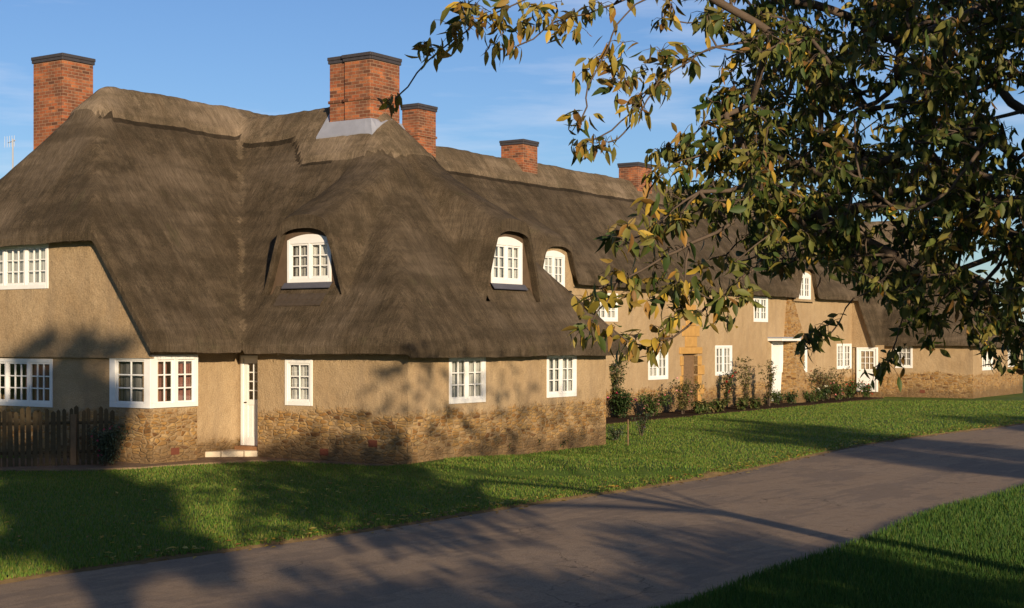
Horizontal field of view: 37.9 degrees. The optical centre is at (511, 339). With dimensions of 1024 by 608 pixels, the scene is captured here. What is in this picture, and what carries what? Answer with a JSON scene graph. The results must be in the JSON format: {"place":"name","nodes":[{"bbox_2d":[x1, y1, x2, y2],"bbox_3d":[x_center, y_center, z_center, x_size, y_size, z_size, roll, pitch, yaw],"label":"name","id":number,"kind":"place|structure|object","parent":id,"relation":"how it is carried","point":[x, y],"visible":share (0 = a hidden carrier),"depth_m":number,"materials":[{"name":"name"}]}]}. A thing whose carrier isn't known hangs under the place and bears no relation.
{"place":"outdoors","nodes":[
{"label":"outdoors","id":0,"kind":"place"},
{"bbox_2d":[0,456,388,470],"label":"gravel path","id":1,"kind":"structure","parent":0,"point":[127,465],"depth_m":30.25,"materials":[{"name":"beige gravel"}]},
{"bbox_2d":[0,424,1023,607],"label":"road","id":2,"kind":"structure","parent":0,"point":[652,546],"depth_m":18.55,"materials":[{"name":"grey asphalt"}]},
{"bbox_2d":[0,379,1023,583],"bbox_3d":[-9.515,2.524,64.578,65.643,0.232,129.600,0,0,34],"label":"lawn","id":3,"kind":"structure","parent":0,"point":[642,471],"depth_m":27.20,"materials":[{"name":"green plant"}]},
{"bbox_2d":[0,405,114,466],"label":"picket fence","id":4,"kind":"object","parent":3,"relation":"on","point":[73,422],"visible":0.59,"depth_m":29.75,"materials":[{"name":"brown wood"}]},
{"bbox_2d":[85,419,132,465],"bbox_3d":[-7.985,2.085,29.779,0.962,0.998,0.955,0,0,31],"label":"rose bush","id":5,"kind":"object","parent":3,"relation":"on","point":[108,448],"visible":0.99,"depth_m":29.64,"materials":[{"name":"green plant"}]},
{"bbox_2d":[5,420,1023,563],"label":"fallen leaves","id":6,"kind":"object","parent":3,"relation":"on","point":[445,512],"visible":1,"depth_m":23.61,"materials":[{"name":"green plant"}]},
{"bbox_2d":[606,424,625,440],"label":"herb clump","id":7,"kind":"object","parent":3,"relation":"on","point":[618,432],"visible":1,"depth_m":37.48,"materials":[{"name":"green plant"}]},
{"bbox_2d":[627,419,628,445],"bbox_3d":[2.797,2.290,35.990,0.034,0.720,0.033,0,0,0],"label":"garden stake","id":8,"kind":"object","parent":3,"relation":"on","point":[627,432],"visible":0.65,"depth_m":35.98,"materials":[{"name":"brown wood"}]},
{"bbox_2d":[630,412,652,435],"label":"herb clump","id":9,"kind":"object","parent":3,"relation":"on","point":[642,422],"visible":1,"depth_m":39.10,"materials":[{"name":"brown plant"}]},
{"bbox_2d":[0,0,1023,321],"label":"sky","id":10,"kind":"structure","parent":0,"point":[268,57],"materials":[{"name":"blue"}]},
{"bbox_2d":[644,483,1023,607],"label":"verge","id":11,"kind":"structure","parent":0,"point":[944,539],"depth_m":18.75,"materials":[{"name":"green plant"}]},
{"bbox_2d":[377,0,1023,391],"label":"cherry tree","id":12,"kind":"object","parent":11,"relation":"on","point":[761,166],"visible":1,"depth_m":7.66,"materials":[{"name":"green plant"}]},
{"bbox_3d":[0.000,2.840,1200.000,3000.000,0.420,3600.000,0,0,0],"label":"ground","id":13,"kind":"structure","parent":0,"visible":0},
{"bbox_2d":[0,51,1022,464],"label":"thatched cottage row","id":14,"kind":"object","parent":13,"relation":"on","point":[352,273],"visible":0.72,"depth_m":32.85,"materials":[{"name":"plant"}]},
{"bbox_2d":[0,243,48,289],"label":"window","id":15,"kind":"structure","parent":14,"relation":"in","point":[21,266],"depth_m":32.24,"materials":[{"name":"white paint"}]},
{"bbox_2d":[0,358,52,406],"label":"window","id":16,"kind":"structure","parent":14,"relation":"in","point":[39,372],"depth_m":32.24,"materials":[{"name":"white paint"}]},
{"bbox_2d":[109,355,197,408],"bbox_3d":[-7.423,0.853,30.975,1.210,1.080,1.330,0,0,34],"label":"bay window","id":17,"kind":"structure","parent":14,"relation":"in","point":[155,388],"depth_m":30.66,"materials":[{"name":"white paint"}]},
{"bbox_2d":[241,355,257,445],"bbox_3d":[-5.525,1.330,32.507,0.860,1.960,0.260,0,0,34],"label":"door","id":18,"kind":"structure","parent":14,"relation":"in","point":[249,407],"depth_m":32.60,"materials":[{"name":"white paint"}]},
{"bbox_2d":[285,359,312,405],"bbox_3d":[-4.442,0.905,31.404,0.763,0.968,0.155,0,0,34],"label":"window","id":19,"kind":"structure","parent":14,"relation":"in","point":[302,370],"depth_m":31.44,"materials":[{"name":"white paint"}]},
{"bbox_2d":[287,234,331,282],"bbox_3d":[-4.298,-1.735,31.960,1.240,1.029,0.156,0,0,34],"label":"window","id":20,"kind":"structure","parent":14,"relation":"in","point":[313,256],"depth_m":31.95,"materials":[{"name":"white paint"}]},
{"bbox_2d":[449,357,485,403],"bbox_3d":[-0.987,0.835,31.466,0.155,1.006,1.313,0,0,34],"label":"window","id":21,"kind":"structure","parent":14,"relation":"in","point":[467,375],"depth_m":31.44,"materials":[{"name":"white paint"}]},
{"bbox_2d":[491,237,522,284],"bbox_3d":[-0.168,-1.780,33.628,0.157,1.059,1.240,0,0,34],"label":"window","id":22,"kind":"structure","parent":14,"relation":"in","point":[507,267],"depth_m":33.68,"materials":[{"name":"white paint"}]},
{"bbox_2d":[543,251,564,286],"bbox_3d":[1.225,-2.145,45.233,0.137,1.089,1.220,0,0,34],"label":"window","id":23,"kind":"structure","parent":14,"relation":"in","point":[552,266],"depth_m":45.35,"materials":[{"name":"white paint"}]},
{"bbox_2d":[547,355,576,397],"bbox_3d":[1.100,0.819,34.583,0.155,1.026,1.288,0,0,34],"label":"window","id":24,"kind":"structure","parent":14,"relation":"in","point":[559,368],"depth_m":34.56,"materials":[{"name":"white paint"}]},
{"bbox_2d":[596,293,617,321],"bbox_3d":[3.009,-1.039,48.203,0.137,0.922,1.421,0,0,34],"label":"window","id":25,"kind":"structure","parent":14,"relation":"in","point":[613,313],"depth_m":48.40,"materials":[{"name":"white paint"}]},
{"bbox_2d":[648,349,667,379],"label":"window","id":26,"kind":"structure","parent":14,"relation":"in","point":[654,373],"depth_m":51.19,"materials":[{"name":"white paint"}]},
{"bbox_2d":[683,354,693,409],"bbox_3d":[6.190,1.558,53.189,0.050,2.084,1.161,0,0,34],"label":"plank door","id":27,"kind":"structure","parent":14,"relation":"in","point":[688,365],"depth_m":53.37,"materials":[{"name":"brown wood"}]},
{"bbox_2d":[715,345,731,375],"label":"window","id":28,"kind":"structure","parent":14,"relation":"in","point":[723,353],"depth_m":55.31,"materials":[{"name":"white paint"}]},
{"bbox_2d":[753,296,767,321],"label":"window","id":29,"kind":"structure","parent":14,"relation":"in","point":[758,316],"depth_m":58.12,"materials":[{"name":"white paint"}]},
{"bbox_2d":[771,342,782,398],"bbox_3d":[10.522,1.266,59.372,0.090,2.328,1.079,0,0,34],"label":"door","id":30,"kind":"structure","parent":14,"relation":"in","point":[776,347],"depth_m":59.45,"materials":[{"name":"white paint"}]},
{"bbox_2d":[799,272,810,299],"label":"window","id":31,"kind":"structure","parent":14,"relation":"in","point":[803,292],"depth_m":61.44,"materials":[{"name":"white paint"}]},
{"bbox_2d":[804,347,806,371],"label":"window","id":32,"kind":"structure","parent":14,"relation":"in","point":[805,355],"depth_m":61.80,"materials":[{"name":"white paint"}]},
{"bbox_2d":[837,344,851,368],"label":"window","id":33,"kind":"structure","parent":14,"relation":"in","point":[842,352],"depth_m":65.33,"materials":[{"name":"white paint"}]},
{"bbox_2d":[857,347,877,391],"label":"door","id":34,"kind":"structure","parent":14,"relation":"in","point":[865,379],"depth_m":65.73,"materials":[{"name":"white paint"}]},
{"bbox_2d":[895,346,912,367],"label":"window","id":35,"kind":"structure","parent":14,"relation":"in","point":[907,351],"depth_m":66.06,"materials":[{"name":"white paint"}]},
{"bbox_2d":[982,353,992,369],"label":"window","id":36,"kind":"structure","parent":14,"relation":"in","point":[987,367],"depth_m":66.15,"materials":[{"name":"white paint"}]},
{"bbox_2d":[606,397,882,423],"bbox_3d":[7.141,2.580,52.766,1.802,0.140,29.500,0,0,34],"label":"flower bed","id":37,"kind":"object","parent":13,"relation":"on","point":[661,415],"visible":0.32,"depth_m":52.73,"materials":[{"name":"soil"}]},
{"bbox_2d":[609,360,629,416],"bbox_3d":[3.313,1.510,48.420,1.161,2.143,0.874,0,0,34],"label":"climbing shrub","id":38,"kind":"object","parent":37,"relation":"on","point":[618,380],"visible":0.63,"depth_m":48.34,"materials":[{"name":"green plant"}]},
{"bbox_2d":[607,388,635,417],"bbox_3d":[3.500,2.009,47.741,0.980,1.089,1.218,0,0,0],"label":"garden plant","id":39,"kind":"object","parent":37,"relation":"on","point":[623,404],"visible":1,"depth_m":47.70,"materials":[{"name":"green plant"}]},
{"bbox_2d":[637,390,674,415],"bbox_3d":[4.636,2.098,48.887,1.132,0.945,1.189,0,0,31],"label":"garden plant","id":40,"kind":"object","parent":37,"relation":"on","point":[648,401],"visible":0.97,"depth_m":48.89,"materials":[{"name":"green plant"}]},
{"bbox_2d":[669,376,705,413],"bbox_3d":[5.894,1.873,50.215,1.400,1.362,1.083,0,0,-29],"label":"garden plant","id":41,"kind":"object","parent":37,"relation":"on","point":[682,404],"visible":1,"depth_m":50.11,"materials":[{"name":"green plant"}]},
{"bbox_2d":[690,400,704,412],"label":"leafy clump","id":42,"kind":"object","parent":37,"relation":"on","point":[698,407],"visible":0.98,"depth_m":50.61,"materials":[{"name":"green plant"}]},
{"bbox_2d":[701,399,723,412],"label":"leafy clump","id":43,"kind":"object","parent":37,"relation":"on","point":[708,408],"visible":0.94,"depth_m":51.37,"materials":[{"name":"green plant"}]},
{"bbox_2d":[710,398,729,411],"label":"leafy clump","id":44,"kind":"object","parent":37,"relation":"on","point":[717,409],"visible":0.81,"depth_m":51.78,"materials":[{"name":"green plant"}]},
{"bbox_2d":[717,369,736,407],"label":"garden plant","id":45,"kind":"object","parent":37,"relation":"on","point":[728,390],"visible":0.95,"depth_m":54.31,"materials":[{"name":"green plant"}]},
{"bbox_2d":[734,396,748,409],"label":"leafy clump","id":46,"kind":"object","parent":37,"relation":"on","point":[741,403],"visible":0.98,"depth_m":53.33,"materials":[{"name":"green plant"}]},
{"bbox_2d":[735,356,752,406],"bbox_3d":[8.574,1.570,55.165,0.787,1.964,0.900,0,0,0],"label":"garden plant","id":47,"kind":"object","parent":37,"relation":"on","point":[746,389],"visible":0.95,"depth_m":55.12,"materials":[{"name":"green plant"}]},
{"bbox_2d":[747,396,767,407],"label":"leafy clump","id":48,"kind":"object","parent":37,"relation":"on","point":[754,403],"visible":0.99,"depth_m":54.37,"materials":[{"name":"green plant"}]},
{"bbox_2d":[755,361,777,405],"bbox_3d":[9.627,1.655,56.182,0.629,1.793,0.910,0,0,-27],"label":"garden plant","id":49,"kind":"object","parent":37,"relation":"on","point":[771,381],"visible":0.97,"depth_m":56.15,"materials":[{"name":"green plant"}]},
{"bbox_2d":[771,389,784,403],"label":"garden plant","id":50,"kind":"object","parent":37,"relation":"on","point":[775,399],"visible":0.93,"depth_m":57.73,"materials":[{"name":"green plant"}]},
{"bbox_2d":[780,390,799,403],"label":"garden plant","id":51,"kind":"object","parent":37,"relation":"on","point":[791,398],"visible":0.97,"depth_m":58.46,"materials":[{"name":"green plant"}]},
{"bbox_2d":[805,365,820,390],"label":"garden plant","id":52,"kind":"object","parent":37,"relation":"on","point":[813,380],"visible":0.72,"depth_m":60.37,"materials":[{"name":"green plant"}]},
{"bbox_2d":[804,389,823,401],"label":"garden plant","id":53,"kind":"object","parent":37,"relation":"on","point":[810,397],"visible":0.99,"depth_m":59.56,"materials":[{"name":"green plant"}]},
{"bbox_2d":[810,384,830,400],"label":"garden plant","id":54,"kind":"object","parent":37,"relation":"on","point":[826,391],"visible":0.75,"depth_m":61.06,"materials":[{"name":"green plant"}]},
{"bbox_2d":[812,366,853,398],"bbox_3d":[13.324,1.762,62.446,1.813,1.584,1.327,0,0,-23],"label":"garden plant","id":55,"kind":"object","parent":37,"relation":"on","point":[827,380],"visible":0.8,"depth_m":62.46,"materials":[{"name":"green plant"}]},
{"bbox_2d":[830,380,849,399],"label":"garden plant","id":56,"kind":"object","parent":37,"relation":"on","point":[838,389],"visible":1,"depth_m":62.02,"materials":[{"name":"green plant"}]},
{"bbox_2d":[839,378,864,397],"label":"garden plant","id":57,"kind":"object","parent":37,"relation":"on","point":[852,387],"visible":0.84,"depth_m":63.58,"materials":[{"name":"green plant"}]},
{"bbox_2d":[857,381,873,396],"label":"garden plant","id":58,"kind":"object","parent":37,"relation":"on","point":[867,388],"visible":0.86,"depth_m":64.64,"materials":[{"name":"green plant"}]}
]}

